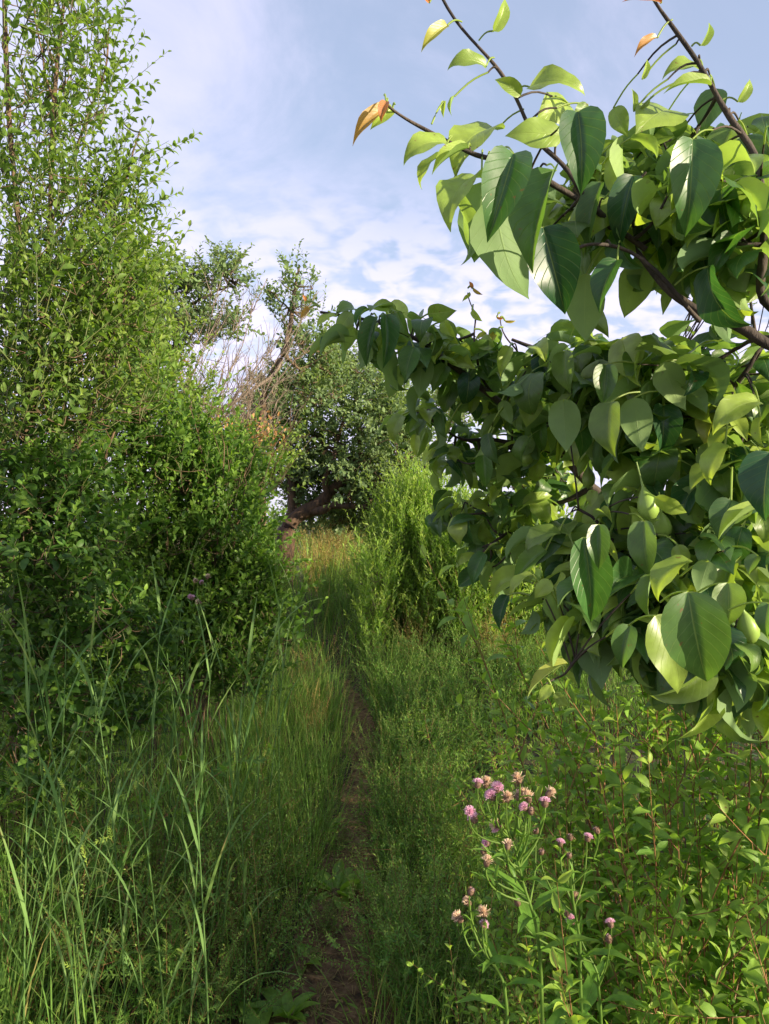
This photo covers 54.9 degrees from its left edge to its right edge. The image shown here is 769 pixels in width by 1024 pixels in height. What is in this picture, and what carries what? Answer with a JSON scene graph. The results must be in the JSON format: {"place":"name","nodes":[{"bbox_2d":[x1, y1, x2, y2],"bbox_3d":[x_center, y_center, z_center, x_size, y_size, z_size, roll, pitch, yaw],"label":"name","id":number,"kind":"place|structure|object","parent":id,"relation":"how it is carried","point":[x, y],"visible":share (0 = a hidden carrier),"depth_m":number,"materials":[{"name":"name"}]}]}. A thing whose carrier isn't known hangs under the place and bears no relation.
{"place":"outdoors","nodes":[
{"label":"outdoors","id":0,"kind":"place"},
{"bbox_2d":[0,620,437,1023],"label":"grass","id":1,"kind":"structure","parent":0,"point":[206,784],"depth_m":3.14,"materials":[{"name":"plant"}]},
{"bbox_2d":[238,680,410,1023],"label":"path","id":2,"kind":"structure","parent":0,"point":[310,973],"depth_m":2.73,"materials":[{"name":"soil"}]},
{"bbox_2d":[250,988,319,1022],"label":"rosette weed","id":3,"kind":"object","parent":2,"relation":"on","point":[299,1003],"visible":0.84,"depth_m":2.32,"materials":[{"name":"green plant"}]},
{"bbox_2d":[298,860,378,910],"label":"rosette weed","id":4,"kind":"object","parent":2,"relation":"on","point":[344,882],"visible":0.63,"depth_m":3.10,"materials":[{"name":"green plant"}]},
{"bbox_2d":[310,840,447,1022],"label":"spired weed","id":5,"kind":"object","parent":2,"relation":"on","point":[361,947],"visible":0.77,"depth_m":2.25,"materials":[{"name":"green plant"}]},
{"bbox_2d":[0,528,768,1023],"bbox_3d":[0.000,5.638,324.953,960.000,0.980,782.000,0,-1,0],"label":"ground","id":6,"kind":"structure","parent":0,"point":[526,762],"depth_m":4.24,"materials":[{"name":"plant"}]},
{"bbox_2d":[0,566,99,1023],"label":"reed stalk","id":7,"kind":"object","parent":6,"relation":"on","point":[28,714],"visible":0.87,"depth_m":1.84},
{"bbox_2d":[6,688,100,1023],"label":"reed stalk","id":8,"kind":"object","parent":6,"relation":"on","point":[62,928],"visible":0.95,"depth_m":1.77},
{"bbox_2d":[0,613,119,1023],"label":"reed stalk","id":9,"kind":"object","parent":6,"relation":"on","point":[77,906],"visible":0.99,"depth_m":1.75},
{"bbox_2d":[7,572,129,1022],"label":"reed stalk","id":10,"kind":"object","parent":6,"relation":"on","point":[63,713],"visible":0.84,"depth_m":2.26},
{"bbox_2d":[0,608,138,967],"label":"reed stalk","id":11,"kind":"object","parent":6,"relation":"on","point":[48,708],"visible":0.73,"depth_m":2.27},
{"bbox_2d":[0,631,141,1023],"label":"reed stalk","id":12,"kind":"object","parent":6,"relation":"on","point":[55,795],"visible":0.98,"depth_m":1.76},
{"bbox_2d":[0,845,150,1023],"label":"mugwort","id":13,"kind":"object","parent":6,"relation":"on","point":[10,931],"visible":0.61,"depth_m":2.15,"materials":[{"name":"green plant"}]},
{"bbox_2d":[31,817,145,1023],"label":"spired weed","id":14,"kind":"object","parent":6,"relation":"on","point":[77,962],"visible":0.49,"depth_m":2.18,"materials":[{"name":"green plant"}]},
{"bbox_2d":[0,845,184,1023],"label":"feathery weed","id":15,"kind":"object","parent":6,"relation":"on","point":[102,964],"visible":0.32,"depth_m":2.24,"materials":[{"name":"green plant"}]},
{"bbox_2d":[0,729,196,916],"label":"mugwort","id":16,"kind":"object","parent":6,"relation":"on","point":[15,804],"visible":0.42,"depth_m":2.63,"materials":[{"name":"green plant"}]},
{"bbox_2d":[0,0,213,888],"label":"tall shrub","id":17,"kind":"object","parent":6,"relation":"on","point":[84,303],"visible":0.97,"depth_m":2.62,"materials":[{"name":"green plant"}]},
{"bbox_2d":[0,387,224,877],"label":"dense bush","id":18,"kind":"object","parent":6,"relation":"on","point":[69,551],"visible":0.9,"depth_m":2.54,"materials":[{"name":"green plant"}]},
{"bbox_2d":[1,798,224,973],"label":"feathery weed","id":19,"kind":"object","parent":6,"relation":"on","point":[143,904],"visible":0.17,"depth_m":2.47,"materials":[{"name":"green plant"}]},
{"bbox_2d":[79,586,158,1023],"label":"reed stalk","id":20,"kind":"object","parent":6,"relation":"on","point":[113,816],"visible":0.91,"depth_m":2.01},
{"bbox_2d":[41,679,208,1023],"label":"reed stalk","id":21,"kind":"object","parent":6,"relation":"on","point":[58,946],"visible":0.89,"depth_m":1.86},
{"bbox_2d":[38,777,230,985],"bbox_3d":[-0.955,1.189,2.512,0.683,0.752,0.585,0,-1,13],"label":"mugwort","id":22,"kind":"object","parent":6,"relation":"on","point":[119,862],"visible":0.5,"depth_m":2.41,"materials":[{"name":"green plant"}]},
{"bbox_2d":[82,572,186,1023],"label":"reed stalk","id":23,"kind":"object","parent":6,"relation":"on","point":[153,720],"visible":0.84,"depth_m":2.30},
{"bbox_2d":[34,748,236,937],"bbox_3d":[-0.869,1.203,2.726,0.815,0.695,0.984,0,-1,-31],"label":"feathery weed","id":24,"kind":"object","parent":6,"relation":"on","point":[130,871],"visible":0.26,"depth_m":2.72,"materials":[{"name":"green plant"}]},
{"bbox_2d":[0,719,280,984],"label":"mugwort","id":25,"kind":"object","parent":6,"relation":"on","point":[221,769],"visible":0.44,"depth_m":2.50,"materials":[{"name":"green plant"}]},
{"bbox_2d":[62,627,224,1023],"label":"reed stalk","id":26,"kind":"object","parent":6,"relation":"on","point":[146,845],"visible":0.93,"depth_m":1.93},
{"bbox_2d":[64,846,225,1023],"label":"mugwort","id":27,"kind":"object","parent":6,"relation":"on","point":[181,944],"visible":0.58,"depth_m":2.19,"materials":[{"name":"green plant"}]},
{"bbox_2d":[15,793,274,992],"bbox_3d":[-0.803,1.291,2.502,0.794,0.588,0.748,0,-1,6],"label":"feathery weed","id":28,"kind":"object","parent":6,"relation":"on","point":[175,904],"visible":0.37,"depth_m":2.46,"materials":[{"name":"green plant"}]},
{"bbox_2d":[64,914,238,1023],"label":"mugwort","id":29,"kind":"object","parent":6,"relation":"on","point":[196,1020],"visible":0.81,"depth_m":2.01,"materials":[{"name":"green plant"}]},
{"bbox_2d":[32,843,273,1023],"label":"feathery weed","id":30,"kind":"object","parent":6,"relation":"on","point":[187,965],"visible":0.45,"depth_m":2.23,"materials":[{"name":"green plant"}]},
{"bbox_2d":[79,734,228,1023],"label":"reed stalk","id":31,"kind":"object","parent":6,"relation":"on","point":[123,883],"visible":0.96,"depth_m":1.91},
{"bbox_2d":[39,304,328,786],"bbox_3d":[-1.035,0.178,3.773,1.415,2.668,1.321,1,-1,-40],"label":"dense bush","id":32,"kind":"object","parent":6,"relation":"on","point":[246,569],"visible":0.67,"depth_m":3.62,"materials":[{"name":"green plant"}]},
{"bbox_2d":[55,740,323,921],"bbox_3d":[-0.676,1.217,2.800,0.890,0.684,0.868,0,-1,-4],"label":"feathery weed","id":33,"kind":"object","parent":6,"relation":"on","point":[232,835],"visible":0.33,"depth_m":2.85,"materials":[{"name":"green plant"}]},
{"bbox_2d":[127,224,265,490],"bbox_3d":[-2.192,-1.087,7.971,1.876,4.191,1.299,0,-1,0],"label":"apple tree","id":34,"kind":"object","parent":6,"relation":"on","point":[198,283],"visible":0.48,"depth_m":7.92,"materials":[{"name":"green plant"}]},
{"bbox_2d":[136,837,258,1023],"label":"spired weed","id":35,"kind":"object","parent":6,"relation":"on","point":[217,990],"visible":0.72,"depth_m":2.14,"materials":[{"name":"green plant"}]},
{"bbox_2d":[148,600,247,1023],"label":"reed stalk","id":36,"kind":"object","parent":6,"relation":"on","point":[193,983],"visible":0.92,"depth_m":2.02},
{"bbox_2d":[3,534,403,743],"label":"grass","id":37,"kind":"structure","parent":6,"relation":"on","point":[328,631],"depth_m":6.22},
{"bbox_2d":[97,785,315,982],"bbox_3d":[-0.571,1.273,2.545,0.787,0.605,0.768,0,-1,-20],"label":"feathery weed","id":38,"kind":"object","parent":6,"relation":"on","point":[233,894],"visible":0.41,"depth_m":2.59,"materials":[{"name":"green plant"}]},
{"bbox_2d":[107,231,324,670],"bbox_3d":[-1.457,-0.522,5.638,2.041,3.635,1.710,0,-1,0],"label":"dense bush","id":39,"kind":"object","parent":6,"relation":"on","point":[176,358],"visible":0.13,"depth_m":5.54,"materials":[{"name":"green plant"}]},
{"bbox_2d":[156,724,282,886],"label":"mugwort","id":40,"kind":"object","parent":6,"relation":"on","point":[248,790],"visible":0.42,"depth_m":3.11,"materials":[{"name":"green plant"}]},
{"bbox_2d":[127,247,325,561],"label":"dead branches","id":41,"kind":"object","parent":6,"relation":"on","point":[243,394],"visible":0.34,"depth_m":6.21,"materials":[{"name":"plant"}]},
{"bbox_2d":[119,344,334,780],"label":"dead sticks","id":42,"kind":"object","parent":6,"relation":"on","point":[204,711],"visible":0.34,"depth_m":3.99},
{"bbox_2d":[150,848,305,1023],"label":"feathery weed","id":43,"kind":"object","parent":6,"relation":"on","point":[234,1013],"visible":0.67,"depth_m":2.27,"materials":[{"name":"green plant"}]},
{"bbox_2d":[152,644,310,1023],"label":"reed stalk","id":44,"kind":"object","parent":6,"relation":"on","point":[203,941],"visible":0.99,"depth_m":1.92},
{"bbox_2d":[131,764,355,951],"bbox_3d":[-0.508,1.289,2.681,0.833,0.588,0.690,0,-1,-6],"label":"feathery weed","id":45,"kind":"object","parent":6,"relation":"on","point":[278,877],"visible":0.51,"depth_m":2.72,"materials":[{"name":"green plant"}]},
{"bbox_2d":[218,598,274,1016],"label":"reed stalk","id":46,"kind":"object","parent":6,"relation":"on","point":[239,733],"visible":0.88,"depth_m":2.33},
{"bbox_2d":[207,687,286,1023],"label":"reed stalk","id":47,"kind":"object","parent":6,"relation":"on","point":[245,867],"visible":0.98,"depth_m":2.20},
{"bbox_2d":[167,598,326,1023],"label":"reed stalk","id":48,"kind":"object","parent":6,"relation":"on","point":[247,731],"visible":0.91,"depth_m":2.18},
{"bbox_2d":[176,833,369,993],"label":"feathery weed","id":49,"kind":"object","parent":6,"relation":"on","point":[279,963],"visible":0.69,"depth_m":2.47,"materials":[{"name":"green plant"}]},
{"bbox_2d":[231,776,361,889],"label":"feathery weed","id":50,"kind":"object","parent":6,"relation":"on","point":[288,864],"visible":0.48,"depth_m":3.09,"materials":[{"name":"green plant"}]},
{"bbox_2d":[249,238,357,558],"bbox_3d":[-0.762,-0.730,7.262,1.020,3.736,1.182,0,-1,-26],"label":"apple tree","id":51,"kind":"object","parent":6,"relation":"on","point":[325,365],"visible":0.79,"depth_m":7.05,"materials":[{"name":"green plant"}]},
{"bbox_2d":[227,321,436,590],"bbox_3d":[-0.648,-0.735,9.333,2.993,3.403,2.332,0,-1,11],"label":"apple tree","id":52,"kind":"object","parent":6,"relation":"on","point":[340,486],"visible":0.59,"depth_m":8.93,"materials":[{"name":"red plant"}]},
{"bbox_2d":[29,613,720,1023],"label":"dry litter","id":53,"kind":"object","parent":6,"relation":"on","point":[365,991],"visible":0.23,"depth_m":3.30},
{"bbox_2d":[340,510,410,661],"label":"tall shrub","id":54,"kind":"object","parent":6,"relation":"on","point":[369,594],"visible":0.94,"depth_m":6.23,"materials":[{"name":"green plant"}]},
{"bbox_2d":[3,597,757,1023],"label":"ground cover","id":55,"kind":"object","parent":6,"relation":"on","point":[307,857],"visible":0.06,"depth_m":3.19,"materials":[{"name":"green plant"}]},
{"bbox_2d":[349,650,429,740],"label":"bushy weed","id":56,"kind":"object","parent":6,"relation":"on","point":[390,698],"visible":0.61,"depth_m":4.94,"materials":[{"name":"green plant"}]},
{"bbox_2d":[354,454,425,632],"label":"tall shrub","id":57,"kind":"object","parent":6,"relation":"on","point":[380,516],"visible":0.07,"depth_m":7.09,"materials":[{"name":"green plant"}]},
{"bbox_2d":[348,749,445,848],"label":"bushy weed","id":58,"kind":"object","parent":6,"relation":"on","point":[384,793],"visible":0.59,"depth_m":3.45,"materials":[{"name":"green plant"}]},
{"bbox_2d":[355,471,443,638],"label":"tall shrub","id":59,"kind":"object","parent":6,"relation":"on","point":[398,540],"visible":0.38,"depth_m":6.65,"materials":[{"name":"green plant"}]},
{"bbox_2d":[333,796,465,1021],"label":"spired weed","id":60,"kind":"object","parent":6,"relation":"on","point":[420,912],"visible":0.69,"depth_m":2.33,"materials":[{"name":"green plant"}]},
{"bbox_2d":[351,778,454,885],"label":"bushy weed","id":61,"kind":"object","parent":6,"relation":"on","point":[383,837],"visible":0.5,"depth_m":3.16,"materials":[{"name":"green plant"}]},
{"bbox_2d":[337,786,484,958],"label":"spired weed","id":62,"kind":"object","parent":6,"relation":"on","point":[390,879],"visible":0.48,"depth_m":2.54,"materials":[{"name":"green plant"}]},
{"bbox_2d":[343,854,479,997],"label":"bushy weed","id":63,"kind":"object","parent":6,"relation":"on","point":[414,921],"visible":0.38,"depth_m":2.42,"materials":[{"name":"green plant"}]},
{"bbox_2d":[361,439,467,640],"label":"tall shrub","id":64,"kind":"object","parent":6,"relation":"on","point":[427,488],"visible":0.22,"depth_m":6.75,"materials":[{"name":"green plant"}]},
{"bbox_2d":[385,720,452,862],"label":"spired weed","id":65,"kind":"object","parent":6,"relation":"on","point":[397,789],"visible":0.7,"depth_m":3.34,"materials":[{"name":"green plant"}]},
{"bbox_2d":[373,703,468,804],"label":"bushy weed","id":66,"kind":"object","parent":6,"relation":"on","point":[406,751],"visible":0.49,"depth_m":4.05,"materials":[{"name":"green plant"}]},
{"bbox_2d":[359,796,490,921],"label":"bushy weed","id":67,"kind":"object","parent":6,"relation":"on","point":[396,854],"visible":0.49,"depth_m":2.88,"materials":[{"name":"green plant"}]},
{"bbox_2d":[370,741,481,856],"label":"bushy weed","id":68,"kind":"object","parent":6,"relation":"on","point":[418,800],"visible":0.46,"depth_m":3.39,"materials":[{"name":"green plant"}]},
{"bbox_2d":[390,778,466,892],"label":"bushy weed","id":69,"kind":"object","parent":6,"relation":"on","point":[424,845],"visible":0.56,"depth_m":3.10,"materials":[{"name":"green plant"}]},
{"bbox_2d":[346,840,526,1023],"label":"bushy weed","id":70,"kind":"object","parent":6,"relation":"on","point":[412,970],"visible":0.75,"depth_m":2.17,"materials":[{"name":"green plant"}]},
{"bbox_2d":[390,488,491,655],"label":"tall shrub","id":71,"kind":"object","parent":6,"relation":"on","point":[433,596],"visible":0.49,"depth_m":6.31,"materials":[{"name":"green plant"}]},
{"bbox_2d":[382,824,514,986],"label":"bushy weed","id":72,"kind":"object","parent":6,"relation":"on","point":[459,902],"visible":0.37,"depth_m":2.55,"materials":[{"name":"green plant"}]},
{"bbox_2d":[416,693,518,799],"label":"bushy weed","id":73,"kind":"object","parent":6,"relation":"on","point":[457,747],"visible":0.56,"depth_m":4.09,"materials":[{"name":"green plant"}]},
{"bbox_2d":[427,672,519,770],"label":"bushy weed","id":74,"kind":"object","parent":6,"relation":"on","point":[479,735],"visible":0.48,"depth_m":4.41,"materials":[{"name":"green plant"}]},
{"bbox_2d":[429,641,519,737],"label":"bushy weed","id":75,"kind":"object","parent":6,"relation":"on","point":[462,684],"visible":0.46,"depth_m":4.86,"materials":[{"name":"green plant"}]},
{"bbox_2d":[419,864,531,1023],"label":"bushy weed","id":76,"kind":"object","parent":6,"relation":"on","point":[462,950],"visible":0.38,"depth_m":2.28,"materials":[{"name":"green plant"}]},
{"bbox_2d":[423,534,530,662],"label":"tall shrub","id":77,"kind":"object","parent":6,"relation":"on","point":[473,600],"visible":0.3,"depth_m":6.16,"materials":[{"name":"green plant"}]},
{"bbox_2d":[413,666,547,878],"bbox_3d":[0.419,1.147,3.181,0.551,0.956,0.536,-4,-3,3],"label":"leafy sapling","id":78,"kind":"object","parent":6,"relation":"on","point":[456,784],"visible":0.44,"depth_m":3.19,"materials":[{"name":"green plant"}]},
{"bbox_2d":[406,949,575,1023],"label":"leafy sapling","id":79,"kind":"object","parent":6,"relation":"on","point":[512,1016],"visible":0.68,"depth_m":1.60,"materials":[{"name":"green plant"}]},
{"bbox_2d":[425,871,560,1023],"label":"leafy sapling","id":80,"kind":"object","parent":6,"relation":"on","point":[481,981],"visible":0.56,"depth_m":1.78,"materials":[{"name":"green plant"}]},
{"bbox_2d":[451,712,535,923],"bbox_3d":[0.437,1.218,2.843,0.387,0.814,0.420,1,-1,-35],"label":"leafy sapling","id":81,"kind":"object","parent":6,"relation":"on","point":[499,798],"visible":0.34,"depth_m":2.86,"materials":[{"name":"green plant"}]},
{"bbox_2d":[449,632,537,721],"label":"bushy weed","id":82,"kind":"object","parent":6,"relation":"on","point":[498,678],"visible":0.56,"depth_m":5.05,"materials":[{"name":"green plant"}]},
{"bbox_2d":[451,887,548,1023],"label":"thistle","id":83,"kind":"object","parent":6,"relation":"on","point":[488,950],"visible":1,"depth_m":1.29,"materials":[{"name":"green plant"}]},
{"bbox_2d":[463,771,597,1023],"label":"thistle","id":84,"kind":"object","parent":6,"relation":"on","point":[528,917],"visible":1,"depth_m":1.28,"materials":[{"name":"green plant"}]},
{"bbox_2d":[301,0,768,743],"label":"pear tree","id":85,"kind":"object","parent":6,"relation":"on","point":[655,588],"visible":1,"depth_m":0.94,"materials":[{"name":"green plant"}]},
{"bbox_2d":[463,803,615,1023],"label":"leafy sapling","id":86,"kind":"object","parent":6,"relation":"on","point":[509,950],"visible":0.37,"depth_m":1.84,"materials":[{"name":"green plant"}]},
{"bbox_2d":[504,505,575,650],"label":"tall shrub","id":87,"kind":"object","parent":6,"relation":"on","point":[528,587],"visible":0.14,"depth_m":6.30,"materials":[{"name":"green plant"}]},
{"bbox_2d":[449,643,645,1023],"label":"leafy sapling","id":88,"kind":"object","parent":6,"relation":"on","point":[566,819],"visible":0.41,"depth_m":1.88,"materials":[{"name":"green plant"}]},
{"bbox_2d":[527,826,632,1016],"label":"thistle","id":89,"kind":"object","parent":6,"relation":"on","point":[588,991],"visible":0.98,"depth_m":1.35,"materials":[{"name":"green plant"}]},
{"bbox_2d":[515,891,645,1023],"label":"thistle","id":90,"kind":"object","parent":6,"relation":"on","point":[589,966],"visible":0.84,"depth_m":1.34,"materials":[{"name":"green plant"}]},
{"bbox_2d":[516,707,651,1015],"bbox_3d":[0.513,1.065,2.169,0.281,0.999,0.680,0,-1,-10],"label":"leafy sapling","id":91,"kind":"object","parent":6,"relation":"on","point":[541,907],"visible":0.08,"depth_m":2.08,"materials":[{"name":"green plant"}]},
{"bbox_2d":[476,836,695,1023],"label":"leafy sapling","id":92,"kind":"object","parent":6,"relation":"on","point":[503,965],"visible":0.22,"depth_m":1.80,"materials":[{"name":"green plant"}]},
{"bbox_2d":[417,541,765,1020],"bbox_3d":[0.729,0.755,2.094,1.137,1.596,0.774,0,-1,15],"label":"leafy sapling","id":93,"kind":"object","parent":6,"relation":"on","point":[468,624],"visible":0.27,"depth_m":2.09,"materials":[{"name":"green plant"}]},
{"bbox_2d":[536,747,700,1023],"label":"leafy sapling","id":94,"kind":"object","parent":6,"relation":"on","point":[564,959],"visible":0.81,"depth_m":1.51,"materials":[{"name":"green plant"}]},
{"bbox_2d":[531,635,712,1023],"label":"leafy sapling","id":95,"kind":"object","parent":6,"relation":"on","point":[593,905],"visible":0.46,"depth_m":1.74,"materials":[{"name":"green plant"}]},
{"bbox_2d":[484,595,768,1000],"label":"leafy sapling","id":96,"kind":"object","parent":6,"relation":"on","point":[526,676],"visible":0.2,"depth_m":2.30,"materials":[{"name":"green plant"}]},
{"bbox_2d":[487,719,768,1023],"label":"leafy sapling","id":97,"kind":"object","parent":6,"relation":"on","point":[676,915],"visible":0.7,"depth_m":1.46,"materials":[{"name":"green plant"}]},
{"bbox_2d":[493,649,768,1023],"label":"leafy sapling","id":98,"kind":"object","parent":6,"relation":"on","point":[699,962],"visible":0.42,"depth_m":1.81,"materials":[{"name":"green plant"}]},
{"bbox_2d":[570,672,768,1023],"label":"leafy sapling","id":99,"kind":"object","parent":6,"relation":"on","point":[612,777],"visible":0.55,"depth_m":1.67,"materials":[{"name":"green plant"}]},
{"bbox_2d":[573,686,768,1020],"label":"leafy sapling","id":100,"kind":"object","parent":6,"relation":"on","point":[715,807],"visible":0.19,"depth_m":1.90,"materials":[{"name":"green plant"}]},
{"bbox_2d":[591,680,768,1023],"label":"leafy sapling","id":101,"kind":"object","parent":6,"relation":"on","point":[711,954],"visible":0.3,"depth_m":1.78,"materials":[{"name":"green plant"}]},
{"bbox_2d":[616,687,767,1019],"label":"leafy sapling","id":102,"kind":"object","parent":6,"relation":"on","point":[709,797],"visible":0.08,"depth_m":2.23,"materials":[{"name":"green plant"}]},
{"bbox_2d":[664,735,768,1023],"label":"leafy sapling","id":103,"kind":"object","parent":6,"relation":"on","point":[754,972],"visible":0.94,"depth_m":1.35,"materials":[{"name":"green plant"}]},
{"bbox_2d":[671,712,768,992],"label":"leafy sapling","id":104,"kind":"object","parent":6,"relation":"on","point":[713,769],"visible":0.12,"depth_m":2.06,"materials":[{"name":"green plant"}]},
{"bbox_2d":[0,0,768,523],"label":"sky","id":105,"kind":"structure","parent":0,"point":[277,92],"materials":[{"name":"blue"}]},
{"bbox_2d":[276,734,767,1023],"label":"grass","id":106,"kind":"structure","parent":0,"point":[394,1003],"depth_m":2.33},
{"bbox_2d":[339,587,759,755],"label":"grass","id":107,"kind":"structure","parent":0,"point":[615,676],"depth_m":5.18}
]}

